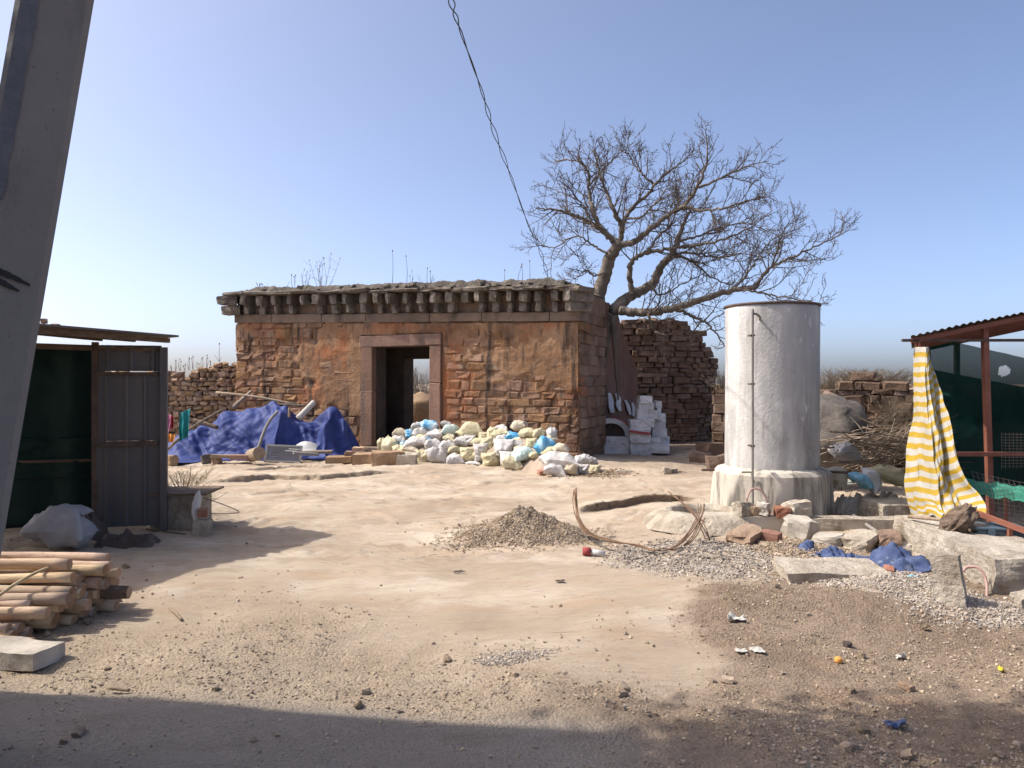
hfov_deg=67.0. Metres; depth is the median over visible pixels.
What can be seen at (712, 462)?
fallen block
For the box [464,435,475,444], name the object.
sack
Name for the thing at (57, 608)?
wooden pole
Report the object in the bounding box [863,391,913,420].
dry grass
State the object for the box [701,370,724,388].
dry bush
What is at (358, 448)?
foundation stone
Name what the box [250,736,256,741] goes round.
clod
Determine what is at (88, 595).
wooden pole
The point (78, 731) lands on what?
clod
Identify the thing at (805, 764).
clod
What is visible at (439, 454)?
sack
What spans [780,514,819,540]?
loose stone
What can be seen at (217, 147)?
sky
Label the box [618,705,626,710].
clod
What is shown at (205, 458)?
stone
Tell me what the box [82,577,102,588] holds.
wooden pole
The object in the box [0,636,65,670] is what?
concrete block
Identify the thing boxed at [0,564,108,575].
wooden pole
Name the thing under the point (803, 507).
loose stone
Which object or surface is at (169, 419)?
hanging cloth
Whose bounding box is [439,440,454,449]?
sack
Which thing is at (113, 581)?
wooden pole
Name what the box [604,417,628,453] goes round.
whitewashed shrine
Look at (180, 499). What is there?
stone bench
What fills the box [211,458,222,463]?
stone
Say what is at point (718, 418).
stone wall
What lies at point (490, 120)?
overhead cable
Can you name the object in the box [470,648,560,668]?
gravel spread
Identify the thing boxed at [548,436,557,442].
sack
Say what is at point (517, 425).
sack
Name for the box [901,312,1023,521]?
animal shed
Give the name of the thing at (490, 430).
sack
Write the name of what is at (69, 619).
wooden pole
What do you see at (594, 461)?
sack
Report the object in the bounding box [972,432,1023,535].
wire cage
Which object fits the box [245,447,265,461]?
log section
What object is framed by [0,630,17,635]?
wooden pole
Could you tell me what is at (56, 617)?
wooden pole
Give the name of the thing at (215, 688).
clod
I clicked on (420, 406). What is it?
boulder
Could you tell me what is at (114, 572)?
wooden pole
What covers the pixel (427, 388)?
dry bush
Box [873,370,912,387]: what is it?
dry grass
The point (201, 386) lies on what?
rubble wall
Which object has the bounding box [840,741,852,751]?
clod
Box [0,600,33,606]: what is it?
wooden pole
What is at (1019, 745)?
clod
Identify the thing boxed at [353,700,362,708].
clod
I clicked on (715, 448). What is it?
fallen block
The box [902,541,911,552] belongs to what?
loose stone
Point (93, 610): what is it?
wooden pole
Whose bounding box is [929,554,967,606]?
leaning stone
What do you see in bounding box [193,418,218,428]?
wooden pole
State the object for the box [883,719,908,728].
plastic scrap
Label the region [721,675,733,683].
clod
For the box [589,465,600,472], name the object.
sack
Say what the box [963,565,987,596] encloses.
hose loop
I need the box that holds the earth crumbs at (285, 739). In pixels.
[0,693,705,767]
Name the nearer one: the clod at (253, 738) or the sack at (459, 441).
the clod at (253, 738)
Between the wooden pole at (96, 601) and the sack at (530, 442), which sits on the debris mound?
the sack at (530, 442)
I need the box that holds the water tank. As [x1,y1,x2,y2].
[701,301,847,515]
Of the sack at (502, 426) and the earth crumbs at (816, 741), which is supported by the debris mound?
the sack at (502, 426)
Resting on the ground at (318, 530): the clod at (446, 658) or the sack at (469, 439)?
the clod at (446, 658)
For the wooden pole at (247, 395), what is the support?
on the wooden pole at (239, 401)
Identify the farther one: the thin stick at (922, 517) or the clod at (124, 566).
the thin stick at (922, 517)
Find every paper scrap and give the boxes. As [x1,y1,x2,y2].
[727,612,745,620]
[734,648,747,651]
[749,646,764,652]
[894,652,906,658]
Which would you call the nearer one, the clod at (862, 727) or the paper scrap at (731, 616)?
the clod at (862, 727)
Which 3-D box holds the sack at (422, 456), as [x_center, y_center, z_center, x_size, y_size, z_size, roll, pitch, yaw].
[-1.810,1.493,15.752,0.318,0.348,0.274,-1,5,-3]
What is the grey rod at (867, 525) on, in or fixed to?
on the ground at (318, 530)
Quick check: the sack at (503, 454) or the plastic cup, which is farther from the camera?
the sack at (503, 454)
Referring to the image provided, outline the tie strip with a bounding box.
[0,567,49,596]
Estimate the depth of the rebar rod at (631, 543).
7.47 m
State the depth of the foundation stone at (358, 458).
15.15 m
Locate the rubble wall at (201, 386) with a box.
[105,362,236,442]
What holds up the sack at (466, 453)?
on the debris mound
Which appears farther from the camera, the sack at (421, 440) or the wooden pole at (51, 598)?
the sack at (421, 440)
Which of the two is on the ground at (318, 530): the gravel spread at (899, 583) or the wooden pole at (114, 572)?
the gravel spread at (899, 583)
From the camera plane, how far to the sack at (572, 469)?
13.17 m
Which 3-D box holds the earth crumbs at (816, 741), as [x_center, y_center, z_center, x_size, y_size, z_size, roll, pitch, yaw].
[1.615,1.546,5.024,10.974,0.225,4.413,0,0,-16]
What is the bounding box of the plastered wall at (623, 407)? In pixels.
[605,302,637,424]
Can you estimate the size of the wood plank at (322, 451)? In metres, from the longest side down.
0.704 x 0.171 x 0.056 m
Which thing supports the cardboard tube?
in the tarpaulin
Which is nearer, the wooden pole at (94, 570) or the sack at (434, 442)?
the wooden pole at (94, 570)
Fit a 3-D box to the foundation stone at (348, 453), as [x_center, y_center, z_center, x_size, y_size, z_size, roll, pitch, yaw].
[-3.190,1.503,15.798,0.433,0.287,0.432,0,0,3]
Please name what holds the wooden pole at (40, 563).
on the wooden pole at (17, 572)
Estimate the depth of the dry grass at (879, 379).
13.78 m
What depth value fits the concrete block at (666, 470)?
13.23 m
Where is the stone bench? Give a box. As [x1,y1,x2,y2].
[142,486,223,529]
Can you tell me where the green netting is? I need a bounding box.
[965,477,1023,501]
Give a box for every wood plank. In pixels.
[210,454,230,457]
[229,454,250,459]
[293,452,318,455]
[302,450,332,453]
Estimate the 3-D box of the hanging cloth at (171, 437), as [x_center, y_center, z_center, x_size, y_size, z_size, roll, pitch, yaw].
[-6.738,1.079,15.302,0.094,0.190,0.150,0,0,-44]
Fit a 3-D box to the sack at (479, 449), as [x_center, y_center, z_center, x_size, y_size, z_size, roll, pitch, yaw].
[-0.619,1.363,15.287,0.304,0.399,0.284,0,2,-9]
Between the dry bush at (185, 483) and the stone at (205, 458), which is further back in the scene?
the stone at (205, 458)
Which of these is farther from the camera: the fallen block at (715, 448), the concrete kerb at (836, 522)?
the fallen block at (715, 448)
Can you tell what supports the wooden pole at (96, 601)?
on the wooden pole
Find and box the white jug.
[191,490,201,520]
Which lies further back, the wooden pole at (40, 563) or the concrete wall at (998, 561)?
the concrete wall at (998, 561)
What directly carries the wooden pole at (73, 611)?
on the wooden pole at (85, 614)
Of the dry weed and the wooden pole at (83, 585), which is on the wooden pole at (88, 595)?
the wooden pole at (83, 585)
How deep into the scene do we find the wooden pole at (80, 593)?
5.12 m
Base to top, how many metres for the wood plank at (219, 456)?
0.072 m
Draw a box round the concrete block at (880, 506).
[856,497,910,516]
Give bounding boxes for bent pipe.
[257,410,278,446]
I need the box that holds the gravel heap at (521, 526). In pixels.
[419,504,618,552]
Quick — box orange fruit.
[834,656,842,663]
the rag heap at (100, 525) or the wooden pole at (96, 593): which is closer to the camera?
the wooden pole at (96, 593)
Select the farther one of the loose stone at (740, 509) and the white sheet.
the white sheet
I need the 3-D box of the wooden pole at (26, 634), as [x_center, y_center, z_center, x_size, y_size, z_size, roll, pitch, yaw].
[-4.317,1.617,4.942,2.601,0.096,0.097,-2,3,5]
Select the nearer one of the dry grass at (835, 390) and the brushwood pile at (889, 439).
the brushwood pile at (889, 439)
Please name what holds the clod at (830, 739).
on the ground at (318, 530)
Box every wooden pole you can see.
[0,552,110,560]
[0,558,72,569]
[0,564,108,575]
[0,571,85,579]
[0,572,76,583]
[0,575,81,585]
[0,585,75,595]
[0,592,70,605]
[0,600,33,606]
[0,606,50,618]
[0,619,33,621]
[0,622,24,632]
[0,623,12,632]
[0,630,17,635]
[18,632,32,636]
[21,626,32,632]
[24,617,56,628]
[38,605,64,611]
[50,612,59,623]
[59,610,86,613]
[60,614,77,625]
[64,599,91,609]
[65,596,75,608]
[72,588,85,598]
[72,610,88,617]
[73,561,112,570]
[75,582,87,589]
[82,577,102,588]
[84,591,92,598]
[86,568,120,577]
[86,589,99,598]
[87,579,109,588]
[88,606,97,615]
[91,599,102,603]
[92,599,119,610]
[99,585,131,598]
[102,577,115,584]
[168,409,222,449]
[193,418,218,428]
[215,391,295,403]
[233,390,251,407]
[277,403,306,406]
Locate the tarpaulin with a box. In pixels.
[168,401,359,462]
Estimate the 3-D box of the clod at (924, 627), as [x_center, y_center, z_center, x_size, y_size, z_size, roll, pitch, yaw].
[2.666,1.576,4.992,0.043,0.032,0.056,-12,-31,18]
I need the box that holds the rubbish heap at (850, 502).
[834,491,901,515]
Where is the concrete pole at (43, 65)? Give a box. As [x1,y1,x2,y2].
[0,0,93,556]
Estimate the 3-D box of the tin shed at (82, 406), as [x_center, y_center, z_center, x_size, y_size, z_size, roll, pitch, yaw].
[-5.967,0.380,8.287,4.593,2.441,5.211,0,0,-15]
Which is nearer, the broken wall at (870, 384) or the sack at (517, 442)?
the broken wall at (870, 384)
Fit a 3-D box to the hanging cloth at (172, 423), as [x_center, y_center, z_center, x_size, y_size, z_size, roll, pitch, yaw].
[-6.715,0.748,15.249,0.094,0.275,0.101,0,0,0]
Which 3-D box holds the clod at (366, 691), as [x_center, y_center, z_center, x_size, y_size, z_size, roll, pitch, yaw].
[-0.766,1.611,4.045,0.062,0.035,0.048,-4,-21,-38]
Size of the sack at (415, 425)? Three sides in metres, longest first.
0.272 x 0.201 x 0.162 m
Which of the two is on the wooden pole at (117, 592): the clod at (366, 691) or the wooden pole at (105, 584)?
the wooden pole at (105, 584)
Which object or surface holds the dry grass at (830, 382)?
on the broken wall at (870, 384)
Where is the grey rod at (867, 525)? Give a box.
[852,514,877,530]
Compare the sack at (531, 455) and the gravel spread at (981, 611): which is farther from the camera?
the sack at (531, 455)
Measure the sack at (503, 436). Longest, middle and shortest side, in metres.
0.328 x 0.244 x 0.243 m
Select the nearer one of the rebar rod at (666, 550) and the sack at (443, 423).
the rebar rod at (666, 550)
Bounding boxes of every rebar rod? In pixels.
[572,490,704,550]
[574,489,700,550]
[574,494,700,550]
[575,488,704,550]
[575,489,703,550]
[576,487,699,550]
[666,503,698,549]
[670,494,705,539]
[676,496,707,536]
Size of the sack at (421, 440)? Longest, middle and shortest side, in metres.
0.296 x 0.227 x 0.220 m
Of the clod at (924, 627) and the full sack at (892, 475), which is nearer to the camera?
the clod at (924, 627)
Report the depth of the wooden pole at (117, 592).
5.33 m
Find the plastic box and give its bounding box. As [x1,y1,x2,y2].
[971,521,1023,537]
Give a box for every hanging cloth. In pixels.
[168,415,170,432]
[168,434,174,443]
[170,416,173,428]
[179,408,190,440]
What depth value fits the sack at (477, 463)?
15.11 m
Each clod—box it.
[59,737,67,744]
[71,725,85,736]
[82,618,92,624]
[104,665,110,670]
[121,564,129,568]
[211,685,218,690]
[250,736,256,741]
[273,731,279,736]
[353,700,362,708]
[360,687,370,694]
[443,655,450,662]
[511,672,518,676]
[615,689,628,697]
[618,680,628,691]
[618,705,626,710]
[708,678,715,682]
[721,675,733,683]
[798,760,809,767]
[827,737,834,742]
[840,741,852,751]
[844,685,855,693]
[851,705,859,709]
[851,743,859,749]
[855,653,865,658]
[855,722,870,733]
[900,748,912,759]
[910,761,920,767]
[921,625,928,629]
[965,762,972,767]
[994,749,1005,758]
[1011,740,1023,749]
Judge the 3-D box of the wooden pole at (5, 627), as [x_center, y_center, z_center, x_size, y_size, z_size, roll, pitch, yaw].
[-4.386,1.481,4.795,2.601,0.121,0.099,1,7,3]
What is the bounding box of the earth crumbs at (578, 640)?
[10,464,1017,662]
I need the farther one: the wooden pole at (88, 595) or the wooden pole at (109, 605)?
the wooden pole at (109, 605)
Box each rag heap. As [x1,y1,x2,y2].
[84,510,108,540]
[93,528,161,548]
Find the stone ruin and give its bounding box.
[620,317,718,443]
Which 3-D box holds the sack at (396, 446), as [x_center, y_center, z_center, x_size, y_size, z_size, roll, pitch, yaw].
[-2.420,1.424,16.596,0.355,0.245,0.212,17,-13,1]
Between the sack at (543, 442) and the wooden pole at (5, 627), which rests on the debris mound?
the sack at (543, 442)
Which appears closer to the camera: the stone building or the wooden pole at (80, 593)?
the wooden pole at (80, 593)
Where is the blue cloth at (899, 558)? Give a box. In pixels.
[798,539,931,572]
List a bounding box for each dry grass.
[820,368,867,392]
[821,368,897,382]
[821,383,857,399]
[822,367,912,380]
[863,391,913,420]
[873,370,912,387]
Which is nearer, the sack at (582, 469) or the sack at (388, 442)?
the sack at (582, 469)
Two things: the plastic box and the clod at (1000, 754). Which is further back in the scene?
the plastic box
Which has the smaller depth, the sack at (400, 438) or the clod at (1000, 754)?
the clod at (1000, 754)
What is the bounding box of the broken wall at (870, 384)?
[820,372,913,472]
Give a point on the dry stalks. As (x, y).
(836, 509)
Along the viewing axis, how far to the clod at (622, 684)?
3.93 m
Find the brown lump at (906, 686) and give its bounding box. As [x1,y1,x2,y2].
[898,681,915,691]
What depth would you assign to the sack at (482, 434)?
15.85 m
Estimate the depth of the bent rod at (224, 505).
8.03 m
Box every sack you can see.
[19,505,98,549]
[58,503,93,515]
[377,438,383,449]
[381,435,397,450]
[391,428,404,436]
[392,435,406,444]
[392,444,400,449]
[403,436,421,448]
[404,446,418,451]
[405,429,412,437]
[411,422,420,429]
[411,427,427,435]
[415,436,427,445]
[416,449,427,461]
[419,419,439,430]
[424,438,440,448]
[425,429,444,439]
[425,446,447,462]
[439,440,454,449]
[440,420,451,426]
[441,424,458,434]
[442,435,453,442]
[446,453,464,463]
[447,446,459,453]
[453,436,468,446]
[455,421,483,436]
[460,447,473,461]
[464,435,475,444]
[465,461,481,465]
[469,452,474,459]
[470,437,482,445]
[473,443,487,461]
[478,432,486,437]
[480,437,493,444]
[481,452,499,466]
[487,427,495,436]
[491,428,507,437]
[492,434,505,443]
[493,438,514,458]
[495,424,508,431]
[499,451,511,465]
[501,455,522,469]
[505,431,518,438]
[508,439,523,448]
[510,420,527,430]
[511,446,533,461]
[518,427,533,437]
[526,438,536,447]
[528,452,539,458]
[532,428,545,438]
[533,435,555,454]
[537,451,579,467]
[543,445,554,453]
[543,463,565,476]
[546,426,557,440]
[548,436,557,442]
[553,443,569,452]
[564,464,578,475]
[574,454,591,463]
[578,464,588,474]
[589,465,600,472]
[590,456,598,464]
[827,441,861,464]
[868,463,904,486]
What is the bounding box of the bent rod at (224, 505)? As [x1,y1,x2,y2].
[203,497,238,513]
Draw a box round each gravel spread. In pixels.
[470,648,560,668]
[587,533,794,584]
[725,536,870,561]
[784,570,985,612]
[868,590,1023,640]
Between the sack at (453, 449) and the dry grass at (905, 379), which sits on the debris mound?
the sack at (453, 449)
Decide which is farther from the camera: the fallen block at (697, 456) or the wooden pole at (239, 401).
the wooden pole at (239, 401)
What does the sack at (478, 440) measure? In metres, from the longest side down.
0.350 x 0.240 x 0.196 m
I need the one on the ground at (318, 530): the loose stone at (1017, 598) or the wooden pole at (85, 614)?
the wooden pole at (85, 614)
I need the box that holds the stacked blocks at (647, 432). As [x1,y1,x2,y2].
[627,396,669,454]
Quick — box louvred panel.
[264,444,302,462]
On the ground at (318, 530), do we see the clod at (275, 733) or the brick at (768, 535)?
the clod at (275, 733)
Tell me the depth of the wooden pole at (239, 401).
17.53 m
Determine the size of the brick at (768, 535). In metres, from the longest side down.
0.204 x 0.168 x 0.139 m
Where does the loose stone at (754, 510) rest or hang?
on the concrete kerb at (771, 522)
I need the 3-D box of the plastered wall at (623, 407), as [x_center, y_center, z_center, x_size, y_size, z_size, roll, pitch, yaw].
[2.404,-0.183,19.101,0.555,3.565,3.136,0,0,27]
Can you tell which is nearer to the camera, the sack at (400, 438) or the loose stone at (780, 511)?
the loose stone at (780, 511)
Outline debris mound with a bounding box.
[406,429,604,475]
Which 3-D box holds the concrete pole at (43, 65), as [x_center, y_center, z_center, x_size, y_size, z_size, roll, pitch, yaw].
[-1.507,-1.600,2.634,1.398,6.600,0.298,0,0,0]
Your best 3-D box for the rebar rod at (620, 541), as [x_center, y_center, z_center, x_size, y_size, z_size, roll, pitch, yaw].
[1.167,1.330,7.612,1.381,0.380,1.022,0,0,17]
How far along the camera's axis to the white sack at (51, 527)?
7.34 m
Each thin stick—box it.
[145,528,185,534]
[907,515,940,520]
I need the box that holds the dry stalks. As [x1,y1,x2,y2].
[831,499,850,514]
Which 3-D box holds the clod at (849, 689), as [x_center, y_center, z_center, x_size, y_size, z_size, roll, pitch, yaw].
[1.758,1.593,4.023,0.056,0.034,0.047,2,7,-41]
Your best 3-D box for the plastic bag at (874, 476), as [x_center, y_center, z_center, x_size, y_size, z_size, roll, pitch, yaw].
[4.352,1.164,9.348,0.210,0.306,0.234,-20,4,6]
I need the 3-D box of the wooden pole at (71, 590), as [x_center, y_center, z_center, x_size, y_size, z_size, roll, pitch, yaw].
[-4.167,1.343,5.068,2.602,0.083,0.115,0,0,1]
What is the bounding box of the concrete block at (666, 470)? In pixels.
[661,467,672,474]
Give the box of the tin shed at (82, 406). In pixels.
[5,318,178,530]
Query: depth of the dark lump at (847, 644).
4.66 m
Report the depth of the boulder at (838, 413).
11.13 m
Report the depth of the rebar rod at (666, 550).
7.37 m
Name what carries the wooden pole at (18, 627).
on the ground at (318, 530)
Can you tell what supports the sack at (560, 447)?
on the debris mound
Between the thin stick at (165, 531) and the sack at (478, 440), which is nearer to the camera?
the thin stick at (165, 531)
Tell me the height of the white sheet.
0.199 m
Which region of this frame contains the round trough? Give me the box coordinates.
[642,503,752,535]
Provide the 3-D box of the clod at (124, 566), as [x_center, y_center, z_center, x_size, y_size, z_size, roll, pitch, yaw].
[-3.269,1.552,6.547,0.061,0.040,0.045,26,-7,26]
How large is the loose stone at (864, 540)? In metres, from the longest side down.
0.414 x 0.284 x 0.174 m
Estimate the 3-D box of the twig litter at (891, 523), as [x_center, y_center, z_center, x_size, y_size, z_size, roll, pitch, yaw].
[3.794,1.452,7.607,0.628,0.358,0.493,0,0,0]
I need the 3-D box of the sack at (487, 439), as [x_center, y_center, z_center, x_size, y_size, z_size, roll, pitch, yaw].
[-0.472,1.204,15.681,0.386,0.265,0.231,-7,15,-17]
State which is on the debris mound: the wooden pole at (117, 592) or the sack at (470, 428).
the sack at (470, 428)
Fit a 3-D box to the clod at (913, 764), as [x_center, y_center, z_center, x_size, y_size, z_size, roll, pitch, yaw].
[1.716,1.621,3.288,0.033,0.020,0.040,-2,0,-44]
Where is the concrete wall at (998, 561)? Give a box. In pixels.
[893,514,1023,594]
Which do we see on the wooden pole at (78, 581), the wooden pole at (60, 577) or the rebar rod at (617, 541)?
the wooden pole at (60, 577)
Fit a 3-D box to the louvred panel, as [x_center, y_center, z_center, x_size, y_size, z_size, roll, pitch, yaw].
[-4.610,1.408,15.600,0.720,0.380,0.030,3,-28,-8]
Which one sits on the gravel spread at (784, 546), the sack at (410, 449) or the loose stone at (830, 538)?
the loose stone at (830, 538)
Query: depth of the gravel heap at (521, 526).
7.87 m
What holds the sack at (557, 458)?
on the debris mound
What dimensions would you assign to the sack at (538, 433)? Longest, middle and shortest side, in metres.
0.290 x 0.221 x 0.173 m
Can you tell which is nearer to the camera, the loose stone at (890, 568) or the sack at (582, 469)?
the loose stone at (890, 568)
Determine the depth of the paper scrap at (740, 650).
4.50 m
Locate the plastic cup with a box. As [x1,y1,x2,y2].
[583,547,604,555]
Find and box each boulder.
[413,392,428,422]
[820,394,870,472]
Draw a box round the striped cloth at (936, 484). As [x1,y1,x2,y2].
[904,346,986,517]
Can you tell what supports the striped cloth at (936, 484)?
hanging from the animal shed at (983, 400)
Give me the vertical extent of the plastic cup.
0.079 m
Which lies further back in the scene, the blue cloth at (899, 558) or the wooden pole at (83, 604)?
the blue cloth at (899, 558)
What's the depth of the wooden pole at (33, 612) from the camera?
4.82 m
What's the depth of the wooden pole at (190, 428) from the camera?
16.05 m
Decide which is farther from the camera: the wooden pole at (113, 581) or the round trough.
the round trough
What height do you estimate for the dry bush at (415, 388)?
2.314 m
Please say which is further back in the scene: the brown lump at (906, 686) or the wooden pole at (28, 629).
the wooden pole at (28, 629)
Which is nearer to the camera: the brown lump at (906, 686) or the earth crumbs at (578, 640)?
the brown lump at (906, 686)
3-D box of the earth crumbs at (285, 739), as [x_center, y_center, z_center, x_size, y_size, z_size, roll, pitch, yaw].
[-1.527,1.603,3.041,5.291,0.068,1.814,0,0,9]
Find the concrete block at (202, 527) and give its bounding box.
[191,518,212,536]
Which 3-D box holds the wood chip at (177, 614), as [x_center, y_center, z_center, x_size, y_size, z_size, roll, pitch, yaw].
[-2.318,1.577,5.319,0.023,0.036,0.319,0,0,-38]
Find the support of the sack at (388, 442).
on the ground at (318, 530)
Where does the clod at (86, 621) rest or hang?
on the ground at (318, 530)
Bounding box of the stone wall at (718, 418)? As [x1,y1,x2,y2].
[711,384,827,442]
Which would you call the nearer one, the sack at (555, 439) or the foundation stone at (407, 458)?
the sack at (555, 439)
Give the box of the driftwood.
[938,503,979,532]
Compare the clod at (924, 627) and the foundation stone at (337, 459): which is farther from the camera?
the foundation stone at (337, 459)
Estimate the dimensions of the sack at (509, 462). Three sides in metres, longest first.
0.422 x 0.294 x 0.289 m
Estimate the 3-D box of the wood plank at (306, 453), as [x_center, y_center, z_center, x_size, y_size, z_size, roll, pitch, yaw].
[-4.159,1.408,15.600,0.510,0.057,0.106,7,3,-28]
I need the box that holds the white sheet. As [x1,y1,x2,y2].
[297,441,317,450]
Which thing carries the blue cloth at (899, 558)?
on the gravel spread at (784, 546)
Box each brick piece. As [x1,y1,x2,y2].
[197,507,208,517]
[537,468,546,475]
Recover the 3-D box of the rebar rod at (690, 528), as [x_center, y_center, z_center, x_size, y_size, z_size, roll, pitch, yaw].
[1.149,1.327,7.620,1.318,0.401,1.006,0,0,18]
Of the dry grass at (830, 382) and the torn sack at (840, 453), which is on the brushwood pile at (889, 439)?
the torn sack at (840, 453)
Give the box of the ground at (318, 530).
[0,384,1023,767]
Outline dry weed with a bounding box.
[306,254,340,285]
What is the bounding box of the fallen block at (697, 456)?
[689,451,711,462]
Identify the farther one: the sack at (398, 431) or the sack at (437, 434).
the sack at (398, 431)
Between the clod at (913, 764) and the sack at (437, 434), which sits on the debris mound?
the sack at (437, 434)
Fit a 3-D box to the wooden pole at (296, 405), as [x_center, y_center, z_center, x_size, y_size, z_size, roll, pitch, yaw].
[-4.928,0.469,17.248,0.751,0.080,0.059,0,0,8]
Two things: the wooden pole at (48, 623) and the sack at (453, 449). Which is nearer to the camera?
the wooden pole at (48, 623)
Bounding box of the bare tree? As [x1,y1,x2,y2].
[509,111,861,405]
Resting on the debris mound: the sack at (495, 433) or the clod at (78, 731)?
the sack at (495, 433)
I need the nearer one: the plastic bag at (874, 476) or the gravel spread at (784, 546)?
the gravel spread at (784, 546)
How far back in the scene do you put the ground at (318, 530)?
4.73 m
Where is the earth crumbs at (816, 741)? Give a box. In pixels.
[0,551,1023,767]
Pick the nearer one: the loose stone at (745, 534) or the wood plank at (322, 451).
the loose stone at (745, 534)
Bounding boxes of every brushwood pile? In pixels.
[820,403,972,496]
[854,391,913,449]
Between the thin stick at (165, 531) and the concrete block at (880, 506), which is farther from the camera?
the concrete block at (880, 506)
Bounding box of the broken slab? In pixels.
[774,556,889,583]
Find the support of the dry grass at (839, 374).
on the broken wall at (870, 384)
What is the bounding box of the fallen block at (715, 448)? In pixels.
[695,442,724,455]
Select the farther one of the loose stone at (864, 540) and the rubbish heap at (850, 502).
the rubbish heap at (850, 502)
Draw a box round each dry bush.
[168,462,224,485]
[413,368,428,393]
[413,373,429,393]
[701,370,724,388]
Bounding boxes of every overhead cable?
[448,0,547,275]
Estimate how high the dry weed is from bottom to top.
0.930 m
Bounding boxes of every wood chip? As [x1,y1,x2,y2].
[109,686,129,691]
[168,607,182,620]
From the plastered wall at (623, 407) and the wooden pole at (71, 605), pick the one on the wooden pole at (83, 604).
the wooden pole at (71, 605)
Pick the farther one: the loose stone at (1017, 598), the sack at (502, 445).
the sack at (502, 445)
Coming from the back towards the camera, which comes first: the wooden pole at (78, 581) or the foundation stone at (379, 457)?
the foundation stone at (379, 457)
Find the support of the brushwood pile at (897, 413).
on the brushwood pile at (889, 439)
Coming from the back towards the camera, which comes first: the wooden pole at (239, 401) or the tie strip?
the wooden pole at (239, 401)
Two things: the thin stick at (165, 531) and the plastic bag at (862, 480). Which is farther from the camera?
the plastic bag at (862, 480)
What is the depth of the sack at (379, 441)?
17.17 m
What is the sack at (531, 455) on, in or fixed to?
on the debris mound
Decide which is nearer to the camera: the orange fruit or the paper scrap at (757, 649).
the orange fruit
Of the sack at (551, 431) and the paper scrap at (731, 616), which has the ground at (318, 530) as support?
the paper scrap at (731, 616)
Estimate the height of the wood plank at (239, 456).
0.099 m
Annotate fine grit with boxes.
[0,574,1023,767]
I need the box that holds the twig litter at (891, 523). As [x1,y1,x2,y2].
[873,517,903,533]
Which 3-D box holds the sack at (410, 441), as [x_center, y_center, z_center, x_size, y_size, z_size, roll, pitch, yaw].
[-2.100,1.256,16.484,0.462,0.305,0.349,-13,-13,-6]
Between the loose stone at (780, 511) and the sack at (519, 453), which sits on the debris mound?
the sack at (519, 453)
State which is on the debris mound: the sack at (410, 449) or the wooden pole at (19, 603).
the sack at (410, 449)
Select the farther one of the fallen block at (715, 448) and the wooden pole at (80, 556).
the fallen block at (715, 448)
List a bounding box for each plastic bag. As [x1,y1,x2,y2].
[846,472,873,488]
[862,467,881,493]
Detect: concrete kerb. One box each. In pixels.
[703,512,783,531]
[810,515,893,531]
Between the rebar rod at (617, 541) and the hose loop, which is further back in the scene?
the rebar rod at (617, 541)
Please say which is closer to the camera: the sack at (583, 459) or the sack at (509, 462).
the sack at (583, 459)
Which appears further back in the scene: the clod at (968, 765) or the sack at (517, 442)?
the sack at (517, 442)
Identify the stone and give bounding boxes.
[168,455,178,466]
[200,453,211,463]
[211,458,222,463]
[325,455,350,462]
[344,450,368,463]
[352,447,365,451]
[352,452,371,464]
[371,450,403,465]
[396,452,417,464]
[726,523,762,544]
[731,501,751,516]
[749,505,759,515]
[756,502,770,516]
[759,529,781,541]
[773,505,790,517]
[780,499,812,516]
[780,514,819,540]
[811,532,844,546]
[840,529,878,552]
[878,529,902,546]
[883,564,893,571]
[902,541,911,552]
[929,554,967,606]
[1009,589,1023,607]
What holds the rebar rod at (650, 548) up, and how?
on the gravel spread at (713, 557)
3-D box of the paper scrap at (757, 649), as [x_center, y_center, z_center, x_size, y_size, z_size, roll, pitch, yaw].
[1.437,1.556,4.533,0.080,0.014,0.100,0,0,0]
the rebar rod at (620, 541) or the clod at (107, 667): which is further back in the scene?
the rebar rod at (620, 541)
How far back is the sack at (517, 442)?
14.94 m
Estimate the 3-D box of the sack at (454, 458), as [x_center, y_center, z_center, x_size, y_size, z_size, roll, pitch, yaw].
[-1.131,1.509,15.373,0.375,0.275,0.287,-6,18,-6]
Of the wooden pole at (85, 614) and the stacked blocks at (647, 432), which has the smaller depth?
the wooden pole at (85, 614)
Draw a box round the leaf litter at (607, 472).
[548,468,642,478]
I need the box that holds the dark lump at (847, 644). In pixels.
[842,641,851,647]
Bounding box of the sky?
[0,0,1023,383]
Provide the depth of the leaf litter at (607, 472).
13.19 m
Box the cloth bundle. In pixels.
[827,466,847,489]
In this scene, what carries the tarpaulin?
on the ground at (318, 530)
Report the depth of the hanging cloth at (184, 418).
15.41 m
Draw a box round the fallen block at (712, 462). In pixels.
[705,453,724,471]
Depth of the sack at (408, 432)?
16.89 m
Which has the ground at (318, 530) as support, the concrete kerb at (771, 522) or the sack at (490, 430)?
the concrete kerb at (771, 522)
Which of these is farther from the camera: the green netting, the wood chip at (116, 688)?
the green netting
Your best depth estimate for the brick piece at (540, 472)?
13.53 m
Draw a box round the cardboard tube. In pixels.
[296,400,315,420]
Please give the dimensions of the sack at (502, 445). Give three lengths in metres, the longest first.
0.433 x 0.414 x 0.387 m
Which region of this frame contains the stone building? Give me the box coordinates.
[216,277,607,456]

